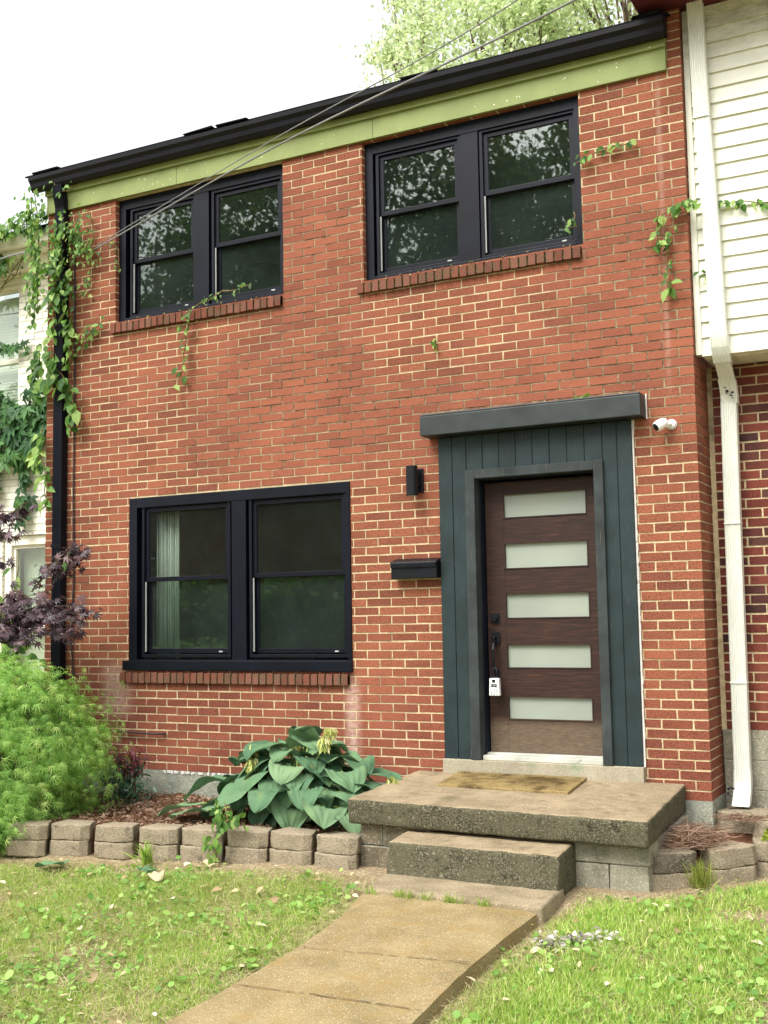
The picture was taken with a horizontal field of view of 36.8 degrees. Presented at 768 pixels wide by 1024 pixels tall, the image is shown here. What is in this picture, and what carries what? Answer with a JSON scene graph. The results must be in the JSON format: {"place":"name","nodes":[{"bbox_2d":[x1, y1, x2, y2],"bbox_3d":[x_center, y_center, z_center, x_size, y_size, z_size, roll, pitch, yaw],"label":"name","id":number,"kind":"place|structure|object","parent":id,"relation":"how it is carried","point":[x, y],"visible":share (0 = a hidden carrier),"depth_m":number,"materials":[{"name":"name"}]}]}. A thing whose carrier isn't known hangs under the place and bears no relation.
{"place":"outdoors","nodes":[
{"label":"outdoors","id":0,"kind":"place"},
{"bbox_2d":[0,223,48,735],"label":"white brick house","id":1,"kind":"structure","parent":0,"point":[27,552],"depth_m":11.48,"materials":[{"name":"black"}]},
{"bbox_2d":[0,284,19,436],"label":"window","id":2,"kind":"structure","parent":1,"relation":"in","point":[9,326],"depth_m":11.89,"materials":[{"name":"white paint"}]},
{"bbox_2d":[0,252,24,259],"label":"neighbour cable","id":3,"kind":"object","parent":1,"relation":"attached to","point":[12,255],"visible":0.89,"depth_m":10.76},
{"bbox_2d":[0,339,46,530],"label":"creeper","id":4,"kind":"object","parent":1,"relation":"attached to","point":[23,424],"visible":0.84,"depth_m":11.27,"materials":[{"name":"green plant"}]},
{"bbox_2d":[0,203,48,291],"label":"creeper","id":5,"kind":"object","parent":1,"relation":"attached to","point":[16,228],"visible":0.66,"depth_m":11.17,"materials":[{"name":"green plant"}]},
{"bbox_2d":[4,534,45,695],"bbox_3d":[-3.288,1.171,11.270,0.974,1.894,0.180,-4,-6,27],"label":"window","id":6,"kind":"structure","parent":1,"relation":"in","point":[32,557],"depth_m":11.46,"materials":[{"name":"white paint"}]},
{"bbox_2d":[0,0,633,318],"label":"sky","id":7,"kind":"structure","parent":0,"point":[81,80],"materials":[{"name":"white"}]},
{"bbox_2d":[315,653,347,658],"bbox_3d":[0.141,1.638,11.530,1.500,0.900,0.750,-4,-6,27],"label":"sofa","id":8,"kind":"object","parent":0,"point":[331,658],"visible":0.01,"depth_m":11.57,"materials":[{"name":"black"}]},
{"bbox_2d":[165,893,536,1023],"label":"path","id":9,"kind":"structure","parent":0,"point":[389,928],"depth_m":5.38,"materials":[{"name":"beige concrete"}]},
{"bbox_2d":[363,885,493,906],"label":"joint weed","id":10,"kind":"object","parent":9,"relation":"on","point":[448,897],"visible":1,"depth_m":6.37,"materials":[{"name":"green plant"}]},
{"bbox_2d":[136,245,620,410],"bbox_3d":[-0.250,-1.247,9.002,4.309,1.180,0.156,-4,-6,28],"label":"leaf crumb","id":11,"kind":"object","parent":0,"point":[386,276],"visible":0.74,"depth_m":8.83,"materials":[{"name":"green plant"}]},
{"bbox_2d":[0,734,767,1023],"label":"ground","id":12,"kind":"structure","parent":0,"point":[374,872],"depth_m":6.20,"materials":[{"name":"green plant"}]},
{"bbox_2d":[4,837,49,856],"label":"wall block","id":13,"kind":"structure","parent":12,"relation":"on","point":[25,848],"depth_m":8.00,"materials":[{"name":"grey concrete"}]},
{"bbox_2d":[6,820,51,839],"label":"wall block","id":14,"kind":"structure","parent":13,"relation":"on","point":[38,830],"depth_m":8.03,"materials":[{"name":"beige concrete"}]},
{"bbox_2d":[35,859,70,866],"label":"fallen leaf","id":15,"kind":"object","parent":12,"relation":"on","point":[43,863],"visible":1,"depth_m":7.64,"materials":[{"name":"green plant"}]},
{"bbox_2d":[49,838,91,856],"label":"wall block","id":16,"kind":"structure","parent":12,"relation":"on","point":[69,848],"depth_m":7.97,"materials":[{"name":"grey concrete"}]},
{"bbox_2d":[51,820,94,840],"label":"wall block","id":17,"kind":"structure","parent":16,"relation":"on","point":[77,830],"depth_m":8.00,"materials":[{"name":"beige concrete"}]},
{"bbox_2d":[93,840,137,859],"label":"wall block","id":18,"kind":"structure","parent":12,"relation":"on","point":[109,850],"depth_m":7.87,"materials":[{"name":"grey concrete"}]},
{"bbox_2d":[95,822,139,841],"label":"wall block","id":19,"kind":"structure","parent":18,"relation":"on","point":[118,832],"depth_m":7.91,"materials":[{"name":"beige concrete"}]},
{"bbox_2d":[123,839,154,865],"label":"weed tuft","id":20,"kind":"object","parent":12,"relation":"on","point":[146,855],"visible":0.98,"depth_m":7.65,"materials":[{"name":"green plant"}]},
{"bbox_2d":[137,865,156,872],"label":"fallen leaf","id":21,"kind":"object","parent":12,"relation":"on","point":[146,869],"visible":0.87,"depth_m":7.40,"materials":[{"name":"green plant"}]},
{"bbox_2d":[139,842,182,860],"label":"wall block","id":22,"kind":"structure","parent":12,"relation":"on","point":[161,852],"depth_m":7.75,"materials":[{"name":"grey concrete"}]},
{"bbox_2d":[139,823,183,844],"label":"wall block","id":23,"kind":"structure","parent":22,"relation":"on","point":[164,833],"depth_m":7.80,"materials":[{"name":"beige concrete"}]},
{"bbox_2d":[0,789,347,860],"bbox_3d":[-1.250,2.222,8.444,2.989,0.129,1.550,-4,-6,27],"label":"bark mulch","id":24,"kind":"object","parent":12,"relation":"on","point":[166,819],"visible":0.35,"depth_m":8.59,"materials":[{"name":"brown wood chips"}]},
{"bbox_2d":[0,500,103,654],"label":"purple maple","id":25,"kind":"object","parent":24,"relation":"on","point":[35,618],"visible":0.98,"depth_m":9.57,"materials":[{"name":"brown plant"}]},
{"bbox_2d":[0,552,70,667],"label":"creeper","id":26,"kind":"object","parent":25,"relation":"attached to","point":[22,650],"visible":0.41,"depth_m":9.59,"materials":[{"name":"green plant"}]},
{"bbox_2d":[0,644,133,858],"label":"laceleaf maple","id":27,"kind":"object","parent":24,"relation":"on","point":[30,761],"visible":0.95,"depth_m":8.48,"materials":[{"name":"green plant"}]},
{"bbox_2d":[86,739,158,807],"bbox_3d":[-2.072,2.111,9.300,0.668,0.564,0.574,-4,-6,27],"label":"nandina shrub","id":28,"kind":"object","parent":24,"relation":"on","point":[122,792],"visible":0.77,"depth_m":9.26,"materials":[{"name":"brown plant"}]},
{"bbox_2d":[157,725,401,832],"bbox_3d":[-0.756,1.910,8.240,1.797,0.730,1.031,-4,-6,27],"label":"hosta","id":29,"kind":"object","parent":24,"relation":"on","point":[270,784],"visible":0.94,"depth_m":8.01,"materials":[{"name":"green plant"}]},
{"bbox_2d":[180,844,224,862],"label":"wall block","id":30,"kind":"structure","parent":12,"relation":"on","point":[193,854],"depth_m":7.70,"materials":[{"name":"grey concrete"}]},
{"bbox_2d":[182,824,226,845],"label":"wall block","id":31,"kind":"structure","parent":30,"relation":"on","point":[193,835],"depth_m":7.73,"materials":[{"name":"beige concrete"}]},
{"bbox_2d":[200,859,217,866],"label":"fallen leaf","id":32,"kind":"object","parent":12,"relation":"on","point":[205,862],"visible":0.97,"depth_m":7.54,"materials":[{"name":"beige plant"}]},
{"bbox_2d":[201,799,248,866],"bbox_3d":[-1.037,2.141,7.607,0.331,0.473,0.240,-2,-5,10],"label":"creeper","id":33,"kind":"object","parent":12,"relation":"on","point":[223,822],"visible":0.97,"depth_m":7.60,"materials":[{"name":"green plant"}]},
{"bbox_2d":[225,846,268,863],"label":"wall block","id":34,"kind":"structure","parent":12,"relation":"on","point":[235,855],"depth_m":7.60,"materials":[{"name":"grey concrete"}]},
{"bbox_2d":[227,825,272,847],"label":"wall block","id":35,"kind":"structure","parent":34,"relation":"on","point":[254,836],"depth_m":7.64,"materials":[{"name":"beige concrete"}]},
{"bbox_2d":[270,848,314,864],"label":"wall block","id":36,"kind":"structure","parent":12,"relation":"on","point":[283,856],"depth_m":7.49,"materials":[{"name":"grey concrete"}]},
{"bbox_2d":[271,827,317,850],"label":"wall block","id":37,"kind":"structure","parent":36,"relation":"on","point":[295,838],"depth_m":7.53,"materials":[{"name":"beige concrete"}]},
{"bbox_2d":[314,851,360,869],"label":"wall block","id":38,"kind":"structure","parent":12,"relation":"on","point":[338,861],"depth_m":7.35,"materials":[{"name":"grey concrete"}]},
{"bbox_2d":[316,831,361,854],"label":"wall block","id":39,"kind":"structure","parent":38,"relation":"on","point":[339,842],"depth_m":7.39,"materials":[{"name":"beige concrete"}]},
{"bbox_2d":[25,8,725,829],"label":"brick house","id":40,"kind":"structure","parent":12,"relation":"on","point":[291,430],"depth_m":8.84,"materials":[{"name":"red brick"}]},
{"bbox_2d":[13,181,120,513],"bbox_3d":[-2.865,-1.508,10.292,1.142,3.033,0.230,-3,-6,24],"label":"creeper","id":41,"kind":"object","parent":40,"relation":"attached to","point":[54,269],"visible":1,"depth_m":10.36,"materials":[{"name":"green plant"}]},
{"bbox_2d":[113,731,165,734],"bbox_3d":[-2.068,1.856,9.705,0.545,0.025,0.045,-3,-6,23],"label":"pipe","id":42,"kind":"object","parent":40,"relation":"attached to","point":[142,733],"visible":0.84,"depth_m":9.67,"materials":[{"name":"grey metal"}]},
{"bbox_2d":[157,511,179,658],"bbox_3d":[-1.856,0.584,9.944,0.253,1.380,0.065,-4,-6,27],"label":"curtain","id":43,"kind":"object","parent":40,"relation":"hanging from","point":[168,592],"depth_m":9.93,"materials":[{"name":"fabric"}]},
{"bbox_2d":[119,164,283,321],"bbox_3d":[-1.563,-2.275,9.938,1.756,1.114,0.100,-4,-6,27],"label":"window","id":44,"kind":"structure","parent":40,"relation":"in","point":[206,247],"depth_m":9.90,"materials":[{"name":"black paint"}]},
{"bbox_2d":[172,283,251,390],"bbox_3d":[-1.448,-1.462,9.590,0.810,0.842,0.124,-4,-6,27],"label":"creeper","id":45,"kind":"object","parent":40,"relation":"attached to","point":[186,348],"visible":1,"depth_m":9.73,"materials":[{"name":"green plant"}]},
{"bbox_2d":[122,481,352,671],"bbox_3d":[-1.228,0.560,9.454,2.243,1.469,0.118,-4,-6,27],"label":"window","id":46,"kind":"structure","parent":40,"relation":"in","point":[243,576],"depth_m":9.40,"materials":[{"name":"black paint"}]},
{"bbox_2d":[97,0,517,244],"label":"telephone wire","id":47,"kind":"object","parent":40,"relation":"attached to","point":[324,111],"visible":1,"depth_m":7.12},
{"bbox_2d":[94,0,576,249],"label":"service cable","id":48,"kind":"object","parent":40,"relation":"attached to","point":[458,57],"visible":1,"depth_m":6.82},
{"bbox_2d":[406,465,423,496],"bbox_3d":[0.226,-0.230,8.650,0.088,0.226,0.144,-5,-7,38],"label":"wall lamp","id":49,"kind":"object","parent":40,"relation":"attached to","point":[414,480],"visible":1,"depth_m":8.60,"materials":[{"name":"black metal"}]},
{"bbox_2d":[390,557,440,578],"bbox_3d":[0.235,0.419,8.603,0.385,0.151,0.110,-4,-6,27],"label":"mailbox","id":50,"kind":"object","parent":40,"relation":"attached to","point":[417,568],"visible":1,"depth_m":8.56,"materials":[{"name":"black metal"}]},
{"bbox_2d":[430,338,436,351],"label":"creeper","id":51,"kind":"object","parent":40,"relation":"attached to","point":[433,343],"visible":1,"depth_m":8.69,"materials":[{"name":"green plant"}]},
{"bbox_2d":[365,96,582,280],"bbox_3d":[0.665,-2.412,8.778,1.776,1.119,0.100,-4,-6,27],"label":"window","id":52,"kind":"structure","parent":40,"relation":"in","point":[469,139],"depth_m":8.74,"materials":[{"name":"black paint"}]},
{"bbox_2d":[485,476,602,755],"bbox_3d":[1.154,0.738,8.254,0.902,1.958,0.123,-4,-6,27],"label":"door","id":53,"kind":"structure","parent":40,"relation":"in","point":[543,632],"depth_m":8.29,"materials":[{"name":"brown wood"}]},
{"bbox_2d":[489,667,500,695],"bbox_3d":[0.798,1.221,8.322,0.080,0.204,0.042,-4,-6,27],"label":"key lockbox","id":54,"kind":"object","parent":53,"relation":"hanging from","point":[494,687],"visible":1,"depth_m":8.31,"materials":[{"name":"white plastic"}]},
{"bbox_2d":[573,393,589,398],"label":"fallen leaf","id":55,"kind":"object","parent":40,"relation":"on","point":[586,395],"visible":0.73,"depth_m":8.03,"materials":[{"name":"green plant"}]},
{"bbox_2d":[565,139,637,232],"bbox_3d":[1.526,-2.301,8.142,0.553,0.603,0.085,-4,-6,27],"label":"creeper","id":56,"kind":"object","parent":40,"relation":"attached to","point":[584,158],"visible":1,"depth_m":8.18,"materials":[{"name":"green plant"}]},
{"bbox_2d":[653,418,676,431],"bbox_3d":[1.899,-0.588,7.802,0.181,0.094,0.078,2,-6,-27],"label":"security camera","id":57,"kind":"object","parent":40,"relation":"attached to","point":[660,424],"visible":1,"depth_m":7.77,"materials":[{"name":"white plastic"}]},
{"bbox_2d":[649,199,697,302],"bbox_3d":[1.969,-1.779,7.845,0.353,0.710,0.102,-4,-6,27],"label":"creeper","id":58,"kind":"object","parent":40,"relation":"attached to","point":[675,210],"visible":1,"depth_m":7.88,"materials":[{"name":"green plant"}]},
{"bbox_2d":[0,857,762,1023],"bbox_3d":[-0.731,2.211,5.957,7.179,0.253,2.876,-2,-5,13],"label":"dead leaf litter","id":59,"kind":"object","parent":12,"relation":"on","point":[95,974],"visible":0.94,"depth_m":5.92,"materials":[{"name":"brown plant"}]},
{"bbox_2d":[0,854,767,1023],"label":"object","id":60,"kind":"object","parent":12,"relation":"on","point":[232,922],"visible":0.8,"depth_m":5.99,"materials":[{"name":"green plant"}]},
{"bbox_2d":[0,855,767,1023],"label":"lawn weed","id":61,"kind":"object","parent":12,"relation":"on","point":[64,960],"visible":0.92,"depth_m":5.74,"materials":[{"name":"green plant"}]},
{"bbox_2d":[143,870,163,881],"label":"fallen leaf","id":62,"kind":"object","parent":61,"relation":"on","point":[155,876],"visible":0.98,"depth_m":7.20,"materials":[{"name":"beige plant"}]},
{"bbox_2d":[339,0,498,89],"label":"tree","id":63,"kind":"object","parent":12,"relation":"on","point":[372,57],"visible":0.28,"depth_m":29.07,"materials":[{"name":"green plant"}]},
{"bbox_2d":[354,0,620,83],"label":"tree","id":64,"kind":"object","parent":12,"relation":"on","point":[518,13],"visible":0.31,"depth_m":23.95,"materials":[{"name":"green plant"}]},
{"bbox_2d":[348,770,688,925],"bbox_3d":[0.726,2.081,7.194,2.033,0.615,1.875,-4,-6,27],"label":"concrete stoop","id":65,"kind":"object","parent":12,"relation":"on","point":[540,855],"visible":0.83,"depth_m":6.81,"materials":[{"name":"grey concrete"}]},
{"bbox_2d":[437,770,586,794],"bbox_3d":[0.858,1.827,7.827,1.004,0.055,0.559,-4,-6,27],"label":"doormat","id":66,"kind":"object","parent":65,"relation":"on","point":[565,785],"visible":1,"depth_m":7.77,"materials":[{"name":"beige wicker"}]},
{"bbox_2d":[496,0,638,52],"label":"tree","id":67,"kind":"object","parent":12,"relation":"on","point":[627,10],"visible":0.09,"depth_m":25.51,"materials":[{"name":"green plant"}]},
{"bbox_2d":[531,926,622,951],"bbox_3d":[0.957,2.130,5.741,0.488,0.115,0.196,0,-5,-5],"label":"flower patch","id":68,"kind":"object","parent":12,"relation":"on","point":[549,938],"visible":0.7,"depth_m":5.73,"materials":[{"name":"white plant"}]},
{"bbox_2d":[652,872,695,889],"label":"planter block","id":69,"kind":"structure","parent":12,"relation":"on","point":[664,881],"depth_m":6.64,"materials":[{"name":"grey concrete"}]},
{"bbox_2d":[652,846,696,874],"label":"planter block","id":70,"kind":"structure","parent":69,"relation":"on","point":[668,860],"depth_m":6.66,"materials":[{"name":"grey concrete"}]},
{"bbox_2d":[630,0,767,808],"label":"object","id":71,"kind":"structure","parent":12,"relation":"on","point":[725,50],"depth_m":7.87,"materials":[{"name":"beige plastic"}]},
{"bbox_2d":[693,199,767,280],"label":"creeper","id":72,"kind":"object","parent":71,"relation":"attached to","point":[738,203],"visible":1,"depth_m":7.77,"materials":[{"name":"green plant"}]},
{"bbox_2d":[682,857,723,890],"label":"grass tuft","id":73,"kind":"object","parent":12,"relation":"on","point":[701,880],"visible":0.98,"depth_m":6.61,"materials":[{"name":"green plant"}]},
{"bbox_2d":[690,831,753,870],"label":"planter soil","id":74,"kind":"structure","parent":12,"relation":"on","point":[744,838],"depth_m":7.31,"materials":[{"name":"brown soil"}]},
{"bbox_2d":[657,815,747,854],"bbox_3d":[1.877,1.908,6.986,0.693,0.216,0.836,-4,-6,27],"label":"dry grass clump","id":75,"kind":"object","parent":74,"relation":"on","point":[690,836],"visible":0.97,"depth_m":6.88,"materials":[{"name":"brown plant"}]},
{"bbox_2d":[716,806,767,835],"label":"planter block","id":76,"kind":"structure","parent":74,"relation":"on","point":[744,827],"depth_m":7.51,"materials":[{"name":"beige concrete"}]},
{"bbox_2d":[753,818,767,836],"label":"planter block","id":77,"kind":"structure","parent":74,"relation":"on","point":[759,828],"depth_m":7.23,"materials":[{"name":"beige concrete"}]},
{"bbox_2d":[711,807,767,823],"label":"dry grass clump","id":78,"kind":"object","parent":77,"relation":"on","point":[738,818],"visible":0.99,"depth_m":7.34,"materials":[{"name":"brown plant"}]},
{"bbox_2d":[702,864,757,884],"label":"planter block","id":79,"kind":"structure","parent":12,"relation":"on","point":[746,873],"depth_m":6.76,"materials":[{"name":"grey concrete"}]},
{"bbox_2d":[698,840,756,868],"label":"planter block","id":80,"kind":"structure","parent":79,"relation":"on","point":[742,854],"depth_m":6.79,"materials":[{"name":"grey concrete"}]},
{"bbox_2d":[756,861,767,876],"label":"planter block","id":81,"kind":"structure","parent":12,"relation":"on","point":[762,869],"depth_m":6.91,"materials":[{"name":"grey concrete"}]},
{"bbox_2d":[752,837,767,861],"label":"planter block","id":82,"kind":"structure","parent":81,"relation":"on","point":[761,849],"depth_m":6.93,"materials":[{"name":"grey concrete"}]},
{"bbox_2d":[761,827,767,841],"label":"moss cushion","id":83,"kind":"object","parent":82,"relation":"on","point":[765,835],"visible":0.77,"depth_m":7.00,"materials":[{"name":"green plant"}]}
]}

